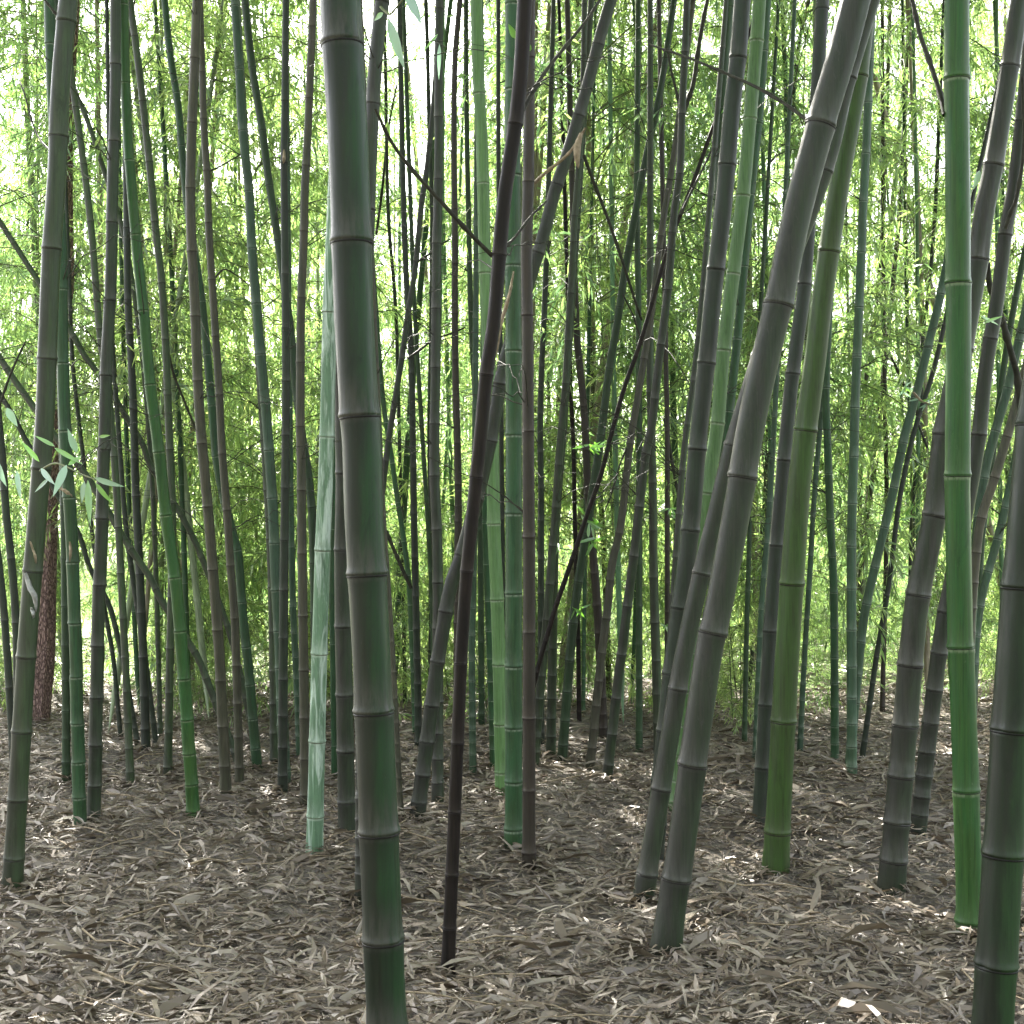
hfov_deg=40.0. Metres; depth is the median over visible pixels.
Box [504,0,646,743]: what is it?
bamboo
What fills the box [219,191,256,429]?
leafy bamboo
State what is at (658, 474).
bamboo shrub
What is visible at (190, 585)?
bamboo shrub
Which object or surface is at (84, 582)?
bamboo shrub
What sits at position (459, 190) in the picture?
bamboo
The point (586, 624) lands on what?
bamboo shrub
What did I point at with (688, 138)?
leafy bamboo
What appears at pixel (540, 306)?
leafy bamboo
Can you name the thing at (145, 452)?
bamboo
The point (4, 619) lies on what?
bamboo
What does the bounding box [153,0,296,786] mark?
bamboo
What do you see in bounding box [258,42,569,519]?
bamboo
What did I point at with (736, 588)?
bamboo
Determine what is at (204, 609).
bamboo shrub
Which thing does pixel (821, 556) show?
bamboo shrub
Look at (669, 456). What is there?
bamboo
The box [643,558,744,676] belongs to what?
bamboo shrub
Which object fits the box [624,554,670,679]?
bamboo shrub
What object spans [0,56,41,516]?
leafy bamboo
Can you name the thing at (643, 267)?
bamboo
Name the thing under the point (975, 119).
leafy bamboo
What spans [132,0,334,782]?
bamboo
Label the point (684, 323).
leafy bamboo
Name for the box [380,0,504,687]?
bamboo
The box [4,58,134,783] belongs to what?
bamboo
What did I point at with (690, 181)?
leafy bamboo
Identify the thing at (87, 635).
meadow
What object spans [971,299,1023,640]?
bamboo
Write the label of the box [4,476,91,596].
bamboo shrub
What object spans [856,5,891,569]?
bamboo
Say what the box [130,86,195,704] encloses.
bamboo
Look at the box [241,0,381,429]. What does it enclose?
leafy bamboo
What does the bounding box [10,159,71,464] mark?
leafy bamboo
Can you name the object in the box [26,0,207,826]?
bamboo
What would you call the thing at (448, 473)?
bamboo shrub
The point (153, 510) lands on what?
bamboo
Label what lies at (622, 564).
bamboo shrub
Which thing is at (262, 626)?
bamboo shrub
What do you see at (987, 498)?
bamboo
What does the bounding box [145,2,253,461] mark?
leafy bamboo
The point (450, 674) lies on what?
bamboo shrub
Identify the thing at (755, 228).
leafy bamboo
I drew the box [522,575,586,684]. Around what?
bamboo shrub
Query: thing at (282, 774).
bamboo
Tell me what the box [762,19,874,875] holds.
bamboo
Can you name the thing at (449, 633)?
bamboo shrub
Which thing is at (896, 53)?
leafy bamboo
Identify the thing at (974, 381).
leafy bamboo
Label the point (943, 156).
leafy bamboo
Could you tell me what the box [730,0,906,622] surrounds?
leafy bamboo
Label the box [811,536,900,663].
bamboo shrub
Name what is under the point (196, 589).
leafy bamboo
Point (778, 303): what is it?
bamboo
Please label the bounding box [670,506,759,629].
bamboo shrub
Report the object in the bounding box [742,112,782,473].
leafy bamboo
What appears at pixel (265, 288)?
leafy bamboo
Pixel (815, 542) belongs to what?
bamboo shrub
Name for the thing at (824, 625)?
bamboo shrub
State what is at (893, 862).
bamboo
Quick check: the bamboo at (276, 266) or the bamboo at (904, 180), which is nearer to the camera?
the bamboo at (904, 180)
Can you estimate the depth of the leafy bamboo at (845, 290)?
46.21 m
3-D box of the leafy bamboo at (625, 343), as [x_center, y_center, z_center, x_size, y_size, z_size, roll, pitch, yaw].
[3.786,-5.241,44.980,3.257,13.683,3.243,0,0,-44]
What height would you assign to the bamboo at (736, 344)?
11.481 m
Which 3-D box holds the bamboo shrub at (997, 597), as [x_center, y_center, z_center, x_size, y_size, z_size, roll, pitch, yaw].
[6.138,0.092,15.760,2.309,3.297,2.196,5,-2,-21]
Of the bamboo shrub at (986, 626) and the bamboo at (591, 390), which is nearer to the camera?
the bamboo at (591, 390)
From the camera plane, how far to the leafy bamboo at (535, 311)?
43.19 m
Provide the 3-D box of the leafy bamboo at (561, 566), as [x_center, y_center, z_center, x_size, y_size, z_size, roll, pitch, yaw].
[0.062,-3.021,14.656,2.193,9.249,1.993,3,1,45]
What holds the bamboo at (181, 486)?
on the ground
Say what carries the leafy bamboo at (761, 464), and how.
on the meadow
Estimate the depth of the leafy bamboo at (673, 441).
11.72 m
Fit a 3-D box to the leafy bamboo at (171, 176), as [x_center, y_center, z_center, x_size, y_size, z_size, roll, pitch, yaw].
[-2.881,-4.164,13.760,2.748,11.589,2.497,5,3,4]
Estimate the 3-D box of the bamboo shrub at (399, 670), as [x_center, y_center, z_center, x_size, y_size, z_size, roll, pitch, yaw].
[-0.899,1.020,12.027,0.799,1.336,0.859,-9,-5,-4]
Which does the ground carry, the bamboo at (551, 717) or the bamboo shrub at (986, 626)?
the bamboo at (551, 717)
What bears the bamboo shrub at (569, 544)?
on the meadow
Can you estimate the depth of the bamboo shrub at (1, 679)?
12.10 m
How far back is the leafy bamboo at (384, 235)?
34.94 m
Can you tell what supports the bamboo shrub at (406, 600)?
on the meadow
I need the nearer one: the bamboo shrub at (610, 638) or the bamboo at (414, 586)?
the bamboo at (414, 586)
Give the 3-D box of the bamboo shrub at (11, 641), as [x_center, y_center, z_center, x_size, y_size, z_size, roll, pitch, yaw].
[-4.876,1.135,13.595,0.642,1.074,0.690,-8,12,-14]
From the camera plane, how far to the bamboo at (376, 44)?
6.00 m
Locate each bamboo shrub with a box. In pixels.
[0,490,110,692]
[0,538,20,651]
[0,541,90,712]
[0,592,12,672]
[0,638,5,702]
[1,462,59,598]
[1,488,28,590]
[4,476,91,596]
[10,470,127,636]
[79,423,267,624]
[80,433,193,619]
[80,459,147,610]
[81,422,268,695]
[81,478,151,614]
[104,486,229,669]
[105,575,164,675]
[107,405,309,701]
[112,572,228,716]
[147,570,211,683]
[148,532,266,723]
[149,578,240,688]
[162,563,268,716]
[178,546,292,693]
[188,384,329,685]
[189,439,297,633]
[194,523,255,675]
[204,408,452,727]
[209,376,409,662]
[209,432,401,710]
[254,572,297,672]
[263,601,330,701]
[289,582,352,687]
[295,413,427,579]
[327,517,453,709]
[352,459,484,692]
[386,480,477,669]
[389,555,447,670]
[390,565,424,657]
[391,562,451,688]
[391,572,452,699]
[392,557,486,706]
[401,469,564,687]
[405,571,476,666]
[411,462,477,593]
[416,406,567,650]
[417,454,468,560]
[419,538,546,723]
[421,393,664,709]
[445,557,565,713]
[522,514,571,614]
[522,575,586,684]
[522,578,614,705]
[535,444,643,631]
[537,493,612,581]
[545,581,581,685]
[556,599,631,696]
[557,582,613,671]
[558,454,670,649]
[559,474,681,669]
[563,466,664,630]
[581,593,635,692]
[587,407,754,685]
[598,477,648,612]
[613,559,670,676]
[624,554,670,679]
[625,430,811,638]
[628,483,814,726]
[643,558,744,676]
[643,559,748,712]
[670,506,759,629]
[700,566,800,734]
[717,538,802,704]
[731,448,845,628]
[752,419,905,665]
[797,574,885,717]
[798,573,839,688]
[798,582,845,686]
[799,545,868,673]
[802,453,906,633]
[802,471,875,625]
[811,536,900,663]
[814,466,906,613]
[838,455,939,649]
[846,428,943,601]
[862,577,904,676]
[874,407,1003,637]
[878,444,996,626]
[885,545,999,703]
[930,556,998,660]
[978,543,1004,702]
[979,519,1004,664]
[979,575,998,675]
[983,457,1011,641]
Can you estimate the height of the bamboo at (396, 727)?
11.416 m
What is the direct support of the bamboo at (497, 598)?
on the ground
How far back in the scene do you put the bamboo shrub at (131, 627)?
13.81 m
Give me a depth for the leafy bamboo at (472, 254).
35.21 m
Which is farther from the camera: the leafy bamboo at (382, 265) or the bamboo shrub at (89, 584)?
the leafy bamboo at (382, 265)
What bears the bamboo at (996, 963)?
on the ground
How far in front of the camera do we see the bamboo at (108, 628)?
9.98 m
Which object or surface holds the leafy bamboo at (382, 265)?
on the meadow
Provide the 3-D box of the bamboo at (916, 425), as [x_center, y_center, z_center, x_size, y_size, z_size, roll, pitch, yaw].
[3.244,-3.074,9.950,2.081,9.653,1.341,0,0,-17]
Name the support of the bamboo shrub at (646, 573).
on the ground
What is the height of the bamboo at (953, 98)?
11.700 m
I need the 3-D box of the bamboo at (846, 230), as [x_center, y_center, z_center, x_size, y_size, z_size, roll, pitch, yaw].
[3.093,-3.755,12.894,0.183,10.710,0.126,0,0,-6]
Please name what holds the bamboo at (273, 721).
on the ground
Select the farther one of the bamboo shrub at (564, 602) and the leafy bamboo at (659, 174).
the leafy bamboo at (659, 174)
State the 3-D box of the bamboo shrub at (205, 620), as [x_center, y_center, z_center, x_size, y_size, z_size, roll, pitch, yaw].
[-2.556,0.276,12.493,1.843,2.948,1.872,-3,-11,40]
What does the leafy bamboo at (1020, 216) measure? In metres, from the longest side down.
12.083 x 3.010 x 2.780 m
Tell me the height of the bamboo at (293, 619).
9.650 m
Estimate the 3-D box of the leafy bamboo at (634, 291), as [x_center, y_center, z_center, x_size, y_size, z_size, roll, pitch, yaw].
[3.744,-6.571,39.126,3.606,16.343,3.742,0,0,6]
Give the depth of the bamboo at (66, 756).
8.56 m
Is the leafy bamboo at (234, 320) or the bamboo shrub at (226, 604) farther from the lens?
the leafy bamboo at (234, 320)
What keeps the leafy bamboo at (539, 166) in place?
on the ground
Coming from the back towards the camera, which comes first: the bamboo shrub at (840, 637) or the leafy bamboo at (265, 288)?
the leafy bamboo at (265, 288)
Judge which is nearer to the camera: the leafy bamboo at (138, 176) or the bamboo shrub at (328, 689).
the bamboo shrub at (328, 689)
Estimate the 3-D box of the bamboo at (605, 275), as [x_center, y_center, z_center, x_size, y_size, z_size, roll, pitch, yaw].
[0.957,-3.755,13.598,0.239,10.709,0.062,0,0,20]
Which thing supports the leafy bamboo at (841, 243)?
on the meadow
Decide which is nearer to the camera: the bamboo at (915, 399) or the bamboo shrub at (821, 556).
the bamboo at (915, 399)
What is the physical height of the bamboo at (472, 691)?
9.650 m
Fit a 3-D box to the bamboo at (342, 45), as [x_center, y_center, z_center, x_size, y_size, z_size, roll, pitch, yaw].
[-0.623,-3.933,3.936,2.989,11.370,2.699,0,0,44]
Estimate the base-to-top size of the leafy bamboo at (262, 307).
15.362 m
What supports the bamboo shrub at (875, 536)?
on the ground
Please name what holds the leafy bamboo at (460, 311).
on the meadow
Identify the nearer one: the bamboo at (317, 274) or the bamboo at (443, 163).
the bamboo at (443, 163)
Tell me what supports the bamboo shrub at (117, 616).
on the ground
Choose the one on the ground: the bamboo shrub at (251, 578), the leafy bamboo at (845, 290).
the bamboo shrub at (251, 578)
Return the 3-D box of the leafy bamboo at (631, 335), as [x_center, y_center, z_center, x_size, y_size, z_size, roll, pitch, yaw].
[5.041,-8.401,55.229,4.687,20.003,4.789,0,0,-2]
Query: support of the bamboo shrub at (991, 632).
on the meadow
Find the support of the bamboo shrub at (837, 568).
on the ground
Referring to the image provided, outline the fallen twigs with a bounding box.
[0,695,1023,1023]
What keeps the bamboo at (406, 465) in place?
on the ground
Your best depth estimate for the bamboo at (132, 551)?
9.07 m
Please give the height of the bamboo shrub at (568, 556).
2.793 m
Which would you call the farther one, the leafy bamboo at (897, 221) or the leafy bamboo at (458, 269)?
the leafy bamboo at (458, 269)
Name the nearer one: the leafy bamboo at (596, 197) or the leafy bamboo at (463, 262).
the leafy bamboo at (463, 262)
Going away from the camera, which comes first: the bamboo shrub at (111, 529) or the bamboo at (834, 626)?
the bamboo at (834, 626)
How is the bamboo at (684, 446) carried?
on the ground
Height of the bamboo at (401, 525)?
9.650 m
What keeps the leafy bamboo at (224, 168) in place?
on the meadow
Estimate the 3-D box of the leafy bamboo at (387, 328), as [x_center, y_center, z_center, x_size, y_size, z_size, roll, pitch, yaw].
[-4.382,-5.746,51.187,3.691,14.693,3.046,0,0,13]
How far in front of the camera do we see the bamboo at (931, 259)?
10.97 m
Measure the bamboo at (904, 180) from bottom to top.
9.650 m
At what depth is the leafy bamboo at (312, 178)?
10.76 m
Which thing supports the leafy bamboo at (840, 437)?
on the ground
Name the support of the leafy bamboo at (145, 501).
on the ground
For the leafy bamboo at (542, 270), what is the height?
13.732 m
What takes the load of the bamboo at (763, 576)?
on the ground
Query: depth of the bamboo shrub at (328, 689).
11.47 m
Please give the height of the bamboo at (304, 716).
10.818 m
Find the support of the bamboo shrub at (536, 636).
on the ground
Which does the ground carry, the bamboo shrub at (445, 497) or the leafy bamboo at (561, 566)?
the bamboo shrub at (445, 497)
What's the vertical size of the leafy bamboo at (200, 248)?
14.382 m
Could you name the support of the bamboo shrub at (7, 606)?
on the ground
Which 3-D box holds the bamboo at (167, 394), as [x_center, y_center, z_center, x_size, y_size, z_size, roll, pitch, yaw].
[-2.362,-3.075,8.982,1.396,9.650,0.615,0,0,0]
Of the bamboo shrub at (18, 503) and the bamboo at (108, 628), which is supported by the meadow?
the bamboo shrub at (18, 503)
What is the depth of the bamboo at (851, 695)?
8.38 m
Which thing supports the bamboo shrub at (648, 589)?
on the ground
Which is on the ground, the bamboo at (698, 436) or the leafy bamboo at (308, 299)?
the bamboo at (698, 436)
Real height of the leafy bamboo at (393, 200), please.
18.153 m
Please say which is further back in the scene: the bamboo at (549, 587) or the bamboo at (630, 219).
the bamboo at (630, 219)
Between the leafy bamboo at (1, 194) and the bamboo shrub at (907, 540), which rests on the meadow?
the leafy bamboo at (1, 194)
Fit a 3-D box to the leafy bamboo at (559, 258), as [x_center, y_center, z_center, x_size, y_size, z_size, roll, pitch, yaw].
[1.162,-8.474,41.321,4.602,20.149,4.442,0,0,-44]
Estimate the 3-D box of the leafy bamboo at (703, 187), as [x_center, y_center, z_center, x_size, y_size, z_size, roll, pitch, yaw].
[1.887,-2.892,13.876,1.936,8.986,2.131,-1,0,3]
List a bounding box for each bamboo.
[0,0,83,556]
[0,0,121,820]
[0,0,126,625]
[0,0,160,661]
[0,0,174,611]
[0,0,177,742]
[0,0,189,580]
[0,0,200,817]
[0,0,319,732]
[0,0,321,717]
[0,1,83,522]
[0,1,143,544]
[0,24,37,447]
[0,54,248,727]
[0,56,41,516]
[0,89,22,512]
[0,102,33,491]
[0,111,70,470]
[0,127,6,210]
[0,142,30,479]
[0,177,176,702]
[0,221,98,760]
[0,353,245,771]
[0,390,139,744]
[1,0,85,782]
[1,0,123,887]
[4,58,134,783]
[9,3,145,524]
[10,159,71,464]
[12,0,137,461]
[14,0,304,708]
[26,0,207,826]
[32,0,79,720]
[33,10,223,737]
[38,15,196,466]
[49,0,258,750]
[57,0,255,661]
[58,1,300,690]
[64,177,202,736]
[69,0,409,574]
[73,0,312,594]
[75,0,316,539]
[85,0,224,552]
[93,160,170,434]
[94,0,103,427]
[98,0,253,776]
[101,80,157,401]
[117,0,279,794]
[117,0,386,761]
[118,114,139,713]
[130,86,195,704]
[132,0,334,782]
[144,35,228,474]
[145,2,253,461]
[146,4,266,518]
[149,4,324,598]
[152,62,260,471]
[153,0,190,675]
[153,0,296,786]
[161,0,319,769]
[163,49,411,778]
[171,0,473,675]
[172,26,188,409]
[177,88,255,517]
[199,187,271,515]
[202,0,397,579]
[207,295,227,676]
[209,0,430,655]
[210,82,325,755]
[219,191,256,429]
[227,0,477,628]
[229,1,379,459]
[229,103,307,471]
[231,0,321,795]
[232,31,326,418]
[235,194,280,471]
[236,105,266,662]
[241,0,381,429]
[247,40,414,733]
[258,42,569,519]
[264,2,297,570]
[273,89,326,335]
[275,0,443,806]
[279,0,490,805]
[290,7,419,468]
[292,0,395,438]
[292,0,462,488]
[299,0,540,904]
[305,173,335,855]
[307,0,472,660]
[310,32,405,490]
[312,21,420,445]
[314,0,421,745]
[315,12,328,614]
[317,0,585,870]
[320,0,408,1023]
[323,0,406,701]
[333,361,354,837]
[361,0,454,819]
[365,60,422,422]
[367,63,445,446]
[374,0,689,974]
[374,215,422,497]
[375,0,470,653]
[376,0,558,650]
[378,0,576,724]
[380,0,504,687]
[381,0,647,569]
[387,0,658,626]
[392,0,522,769]
[393,107,479,546]
[394,0,452,673]
[395,0,801,724]
[395,175,452,529]
[398,0,618,774]
[406,0,669,661]
[406,12,599,583]
[407,55,445,550]
[409,0,616,820]
[413,0,472,673]
[415,120,478,463]
[418,30,504,527]
[420,0,711,697]
[421,162,468,449]
[424,160,478,479]
[430,0,601,619]
[431,78,479,455]
[440,0,444,380]
[441,55,463,533]
[441,153,480,447]
[443,188,454,554]
[445,0,695,758]
[445,136,522,504]
[446,3,624,700]
[467,0,718,737]
[470,0,504,795]
[479,3,580,480]
[479,66,576,480]
[496,0,522,849]
[501,0,710,778]
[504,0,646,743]
[521,0,633,721]
[521,134,536,694]
[522,0,537,692]
[522,0,714,673]
[522,11,617,560]
[522,24,750,743]
[522,153,573,477]
[533,0,761,704]
[534,0,632,516]
[534,0,851,478]
[535,0,642,765]
[535,109,578,540]
[536,0,687,712]
[536,0,780,649]
[536,133,598,478]
[537,0,658,497]
[537,0,750,751]
[543,0,811,633]
[546,0,557,535]
[549,0,827,636]
[556,0,702,755]
[557,0,721,762]
[567,114,646,532]
[575,18,663,504]
[579,5,930,531]
[581,7,596,689]
[585,0,695,769]
[590,0,880,669]
[596,141,687,468]
[597,153,662,515]
[602,1,615,583]
[603,28,701,480]
[615,0,758,496]
[616,0,670,428]
[617,0,945,664]
[620,0,781,570]
[620,1,642,623]
[633,0,879,901]
[635,48,646,680]
[642,0,895,669]
[648,0,805,859]
[649,0,870,955]
[654,160,694,434]
[655,2,743,441]
[656,0,898,759]
[657,33,722,475]
[657,104,706,445]
[663,0,895,741]
[666,0,882,586]
[668,0,765,810]
[670,142,898,762]
[674,0,790,475]
[681,89,790,416]
[702,38,787,477]
[721,0,985,578]
[726,239,743,655]
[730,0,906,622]
[734,16,975,777]
[737,1,842,606]
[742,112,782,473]
[745,0,995,592]
[745,1,894,469]
[747,306,898,750]
[748,0,838,704]
[752,0,829,824]
[759,2,936,711]
[760,123,846,509]
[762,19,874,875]
[769,0,1023,585]
[775,0,1023,690]
[777,0,1023,641]
[784,199,850,492]
[809,0,922,556]
[810,0,1004,581]
[813,7,931,531]
[815,183,859,492]
[822,437,1013,697]
[830,24,1000,757]
[831,20,929,514]
[834,0,937,506]
[845,0,1023,763]
[845,204,857,598]
[851,0,1023,615]
[856,0,941,631]
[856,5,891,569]
[877,0,1023,895]
[880,0,996,579]
[888,0,1022,484]
[890,48,984,452]
[891,0,1023,485]
[902,0,1023,554]
[909,39,1023,835]
[910,0,981,934]
[917,321,1023,644]
[921,6,1023,447]
[930,47,1023,555]
[936,18,1022,448]
[940,129,1015,444]
[969,14,1023,709]
[971,0,1023,437]
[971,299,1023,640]
[971,374,1023,1023]
[972,0,1023,395]
[972,61,1023,296]
[978,118,1023,393]
[987,19,1023,440]
[989,116,1023,525]
[992,0,1010,530]
[1003,0,1013,446]
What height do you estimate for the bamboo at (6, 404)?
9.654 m
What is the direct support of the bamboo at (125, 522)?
on the ground
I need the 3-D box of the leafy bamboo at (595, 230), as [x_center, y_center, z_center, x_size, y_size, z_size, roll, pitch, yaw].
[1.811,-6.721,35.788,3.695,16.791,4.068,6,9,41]
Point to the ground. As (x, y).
(580, 744)
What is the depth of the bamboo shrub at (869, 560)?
20.49 m
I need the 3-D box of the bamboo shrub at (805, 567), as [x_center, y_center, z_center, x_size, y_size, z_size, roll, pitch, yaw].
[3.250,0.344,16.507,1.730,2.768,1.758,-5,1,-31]
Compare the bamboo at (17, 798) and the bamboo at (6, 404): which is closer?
the bamboo at (17, 798)
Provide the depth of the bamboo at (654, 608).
9.18 m
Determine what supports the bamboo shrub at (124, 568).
on the ground
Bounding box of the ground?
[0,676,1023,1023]
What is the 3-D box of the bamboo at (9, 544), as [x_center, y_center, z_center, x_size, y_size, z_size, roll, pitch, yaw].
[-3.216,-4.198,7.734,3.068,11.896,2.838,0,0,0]
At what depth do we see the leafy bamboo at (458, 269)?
44.93 m
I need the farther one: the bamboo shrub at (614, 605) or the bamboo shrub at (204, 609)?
the bamboo shrub at (614, 605)
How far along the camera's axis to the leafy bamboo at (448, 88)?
52.91 m
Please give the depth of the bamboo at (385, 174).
11.97 m
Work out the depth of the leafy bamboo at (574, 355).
50.66 m
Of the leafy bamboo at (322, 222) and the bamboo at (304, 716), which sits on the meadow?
the leafy bamboo at (322, 222)
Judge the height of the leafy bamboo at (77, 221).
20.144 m
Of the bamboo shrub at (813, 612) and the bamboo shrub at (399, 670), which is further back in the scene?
the bamboo shrub at (813, 612)
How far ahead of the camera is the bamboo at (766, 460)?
11.98 m
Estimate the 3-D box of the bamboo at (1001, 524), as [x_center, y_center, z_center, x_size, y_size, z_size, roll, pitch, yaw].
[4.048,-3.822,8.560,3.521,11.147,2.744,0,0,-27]
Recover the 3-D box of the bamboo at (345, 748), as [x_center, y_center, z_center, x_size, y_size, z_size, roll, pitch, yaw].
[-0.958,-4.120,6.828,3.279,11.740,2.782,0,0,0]
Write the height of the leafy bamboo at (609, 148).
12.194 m
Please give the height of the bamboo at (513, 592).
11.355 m
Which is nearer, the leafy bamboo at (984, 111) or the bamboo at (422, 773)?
the bamboo at (422, 773)
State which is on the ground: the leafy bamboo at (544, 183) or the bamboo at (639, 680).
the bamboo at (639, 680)
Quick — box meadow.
[0,521,998,689]
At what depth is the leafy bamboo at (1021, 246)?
10.78 m
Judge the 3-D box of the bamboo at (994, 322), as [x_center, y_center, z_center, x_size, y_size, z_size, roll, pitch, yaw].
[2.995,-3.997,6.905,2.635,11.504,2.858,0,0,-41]
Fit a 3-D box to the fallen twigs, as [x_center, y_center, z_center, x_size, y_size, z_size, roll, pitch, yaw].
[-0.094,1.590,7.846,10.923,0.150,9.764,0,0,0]
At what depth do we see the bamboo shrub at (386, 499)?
16.83 m
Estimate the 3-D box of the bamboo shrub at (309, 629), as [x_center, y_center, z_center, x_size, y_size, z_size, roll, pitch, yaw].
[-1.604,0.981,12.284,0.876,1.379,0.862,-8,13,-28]
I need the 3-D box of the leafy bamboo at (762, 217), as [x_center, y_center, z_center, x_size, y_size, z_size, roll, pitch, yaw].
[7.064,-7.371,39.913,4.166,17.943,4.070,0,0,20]
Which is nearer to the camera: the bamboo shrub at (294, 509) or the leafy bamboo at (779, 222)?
the bamboo shrub at (294, 509)
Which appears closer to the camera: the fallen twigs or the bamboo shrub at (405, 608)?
the fallen twigs
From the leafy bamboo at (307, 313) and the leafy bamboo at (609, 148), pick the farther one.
the leafy bamboo at (307, 313)
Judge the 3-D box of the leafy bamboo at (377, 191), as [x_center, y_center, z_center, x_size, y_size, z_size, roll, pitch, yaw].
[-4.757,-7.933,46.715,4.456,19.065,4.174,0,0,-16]
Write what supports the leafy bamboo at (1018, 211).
on the meadow
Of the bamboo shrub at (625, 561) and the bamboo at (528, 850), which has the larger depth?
the bamboo shrub at (625, 561)
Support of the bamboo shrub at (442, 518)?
on the ground
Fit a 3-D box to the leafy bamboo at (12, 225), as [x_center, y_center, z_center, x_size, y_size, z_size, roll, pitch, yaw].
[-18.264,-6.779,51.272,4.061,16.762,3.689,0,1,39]
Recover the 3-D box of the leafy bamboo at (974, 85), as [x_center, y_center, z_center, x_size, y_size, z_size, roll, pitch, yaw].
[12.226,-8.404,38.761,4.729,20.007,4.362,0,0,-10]
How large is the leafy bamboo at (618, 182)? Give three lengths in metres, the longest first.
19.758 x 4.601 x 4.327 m
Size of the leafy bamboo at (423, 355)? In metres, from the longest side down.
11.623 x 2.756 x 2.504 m
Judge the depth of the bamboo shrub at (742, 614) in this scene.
11.59 m
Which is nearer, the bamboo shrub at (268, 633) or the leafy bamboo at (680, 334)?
the bamboo shrub at (268, 633)
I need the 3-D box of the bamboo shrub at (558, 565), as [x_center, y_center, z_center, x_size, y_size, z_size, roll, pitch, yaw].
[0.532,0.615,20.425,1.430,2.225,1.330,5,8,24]
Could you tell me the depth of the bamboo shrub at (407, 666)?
12.69 m
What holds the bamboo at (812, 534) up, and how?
on the ground
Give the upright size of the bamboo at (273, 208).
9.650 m
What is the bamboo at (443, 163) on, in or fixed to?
on the ground
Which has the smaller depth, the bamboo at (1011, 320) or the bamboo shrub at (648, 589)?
the bamboo at (1011, 320)
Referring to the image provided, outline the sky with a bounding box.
[0,0,1023,520]
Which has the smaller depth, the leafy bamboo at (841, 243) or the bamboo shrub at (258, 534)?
the bamboo shrub at (258, 534)
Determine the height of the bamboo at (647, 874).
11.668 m
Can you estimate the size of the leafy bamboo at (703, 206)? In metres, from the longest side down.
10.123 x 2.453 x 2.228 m
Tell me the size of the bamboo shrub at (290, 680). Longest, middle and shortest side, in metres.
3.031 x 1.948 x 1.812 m
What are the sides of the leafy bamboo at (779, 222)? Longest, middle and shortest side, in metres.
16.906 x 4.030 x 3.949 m
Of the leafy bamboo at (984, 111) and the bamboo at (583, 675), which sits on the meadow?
the leafy bamboo at (984, 111)
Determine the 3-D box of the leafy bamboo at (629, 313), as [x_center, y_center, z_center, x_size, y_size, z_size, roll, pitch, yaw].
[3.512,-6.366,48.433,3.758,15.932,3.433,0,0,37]
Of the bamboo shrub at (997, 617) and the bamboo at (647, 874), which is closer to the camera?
the bamboo at (647, 874)
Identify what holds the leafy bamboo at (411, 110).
on the meadow
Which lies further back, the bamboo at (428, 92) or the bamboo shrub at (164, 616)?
the bamboo shrub at (164, 616)
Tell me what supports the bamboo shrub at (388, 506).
on the ground
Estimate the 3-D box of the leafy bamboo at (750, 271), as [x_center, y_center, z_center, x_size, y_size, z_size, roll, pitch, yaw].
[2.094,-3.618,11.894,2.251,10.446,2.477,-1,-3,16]
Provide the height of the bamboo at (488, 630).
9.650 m
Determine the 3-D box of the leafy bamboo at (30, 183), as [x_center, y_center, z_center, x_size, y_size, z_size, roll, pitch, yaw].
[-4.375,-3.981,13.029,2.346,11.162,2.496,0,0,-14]
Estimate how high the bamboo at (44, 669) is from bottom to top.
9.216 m
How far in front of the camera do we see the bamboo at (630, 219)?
14.80 m
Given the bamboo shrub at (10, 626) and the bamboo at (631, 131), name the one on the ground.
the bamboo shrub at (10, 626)
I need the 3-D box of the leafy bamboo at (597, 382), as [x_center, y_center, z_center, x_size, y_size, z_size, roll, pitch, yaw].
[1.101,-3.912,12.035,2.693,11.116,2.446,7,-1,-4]
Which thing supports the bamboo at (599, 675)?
on the ground
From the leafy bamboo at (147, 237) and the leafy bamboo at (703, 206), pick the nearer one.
the leafy bamboo at (703, 206)
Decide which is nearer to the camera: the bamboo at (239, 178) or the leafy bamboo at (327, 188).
the bamboo at (239, 178)
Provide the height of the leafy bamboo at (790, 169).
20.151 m
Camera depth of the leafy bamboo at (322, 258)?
14.89 m
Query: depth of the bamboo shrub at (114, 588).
21.13 m
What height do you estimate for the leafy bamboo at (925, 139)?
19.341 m
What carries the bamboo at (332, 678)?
on the ground
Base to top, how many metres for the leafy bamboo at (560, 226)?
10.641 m
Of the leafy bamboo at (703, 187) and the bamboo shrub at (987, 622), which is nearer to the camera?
the bamboo shrub at (987, 622)
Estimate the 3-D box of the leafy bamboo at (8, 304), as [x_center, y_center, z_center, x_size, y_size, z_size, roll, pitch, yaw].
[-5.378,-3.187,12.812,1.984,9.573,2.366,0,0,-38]
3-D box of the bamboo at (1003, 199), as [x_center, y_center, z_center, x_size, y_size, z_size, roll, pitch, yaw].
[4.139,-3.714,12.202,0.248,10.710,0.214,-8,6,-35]
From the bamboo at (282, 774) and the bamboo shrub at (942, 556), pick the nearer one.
the bamboo at (282, 774)
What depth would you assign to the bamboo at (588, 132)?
12.57 m
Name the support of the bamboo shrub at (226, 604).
on the meadow
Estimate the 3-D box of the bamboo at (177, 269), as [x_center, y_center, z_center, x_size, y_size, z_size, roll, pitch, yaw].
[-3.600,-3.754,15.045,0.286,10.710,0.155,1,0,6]
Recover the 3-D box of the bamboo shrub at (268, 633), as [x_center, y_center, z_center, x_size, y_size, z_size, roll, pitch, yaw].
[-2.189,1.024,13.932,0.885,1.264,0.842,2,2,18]
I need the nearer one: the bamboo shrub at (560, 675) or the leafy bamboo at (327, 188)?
the bamboo shrub at (560, 675)
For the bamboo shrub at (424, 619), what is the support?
on the ground

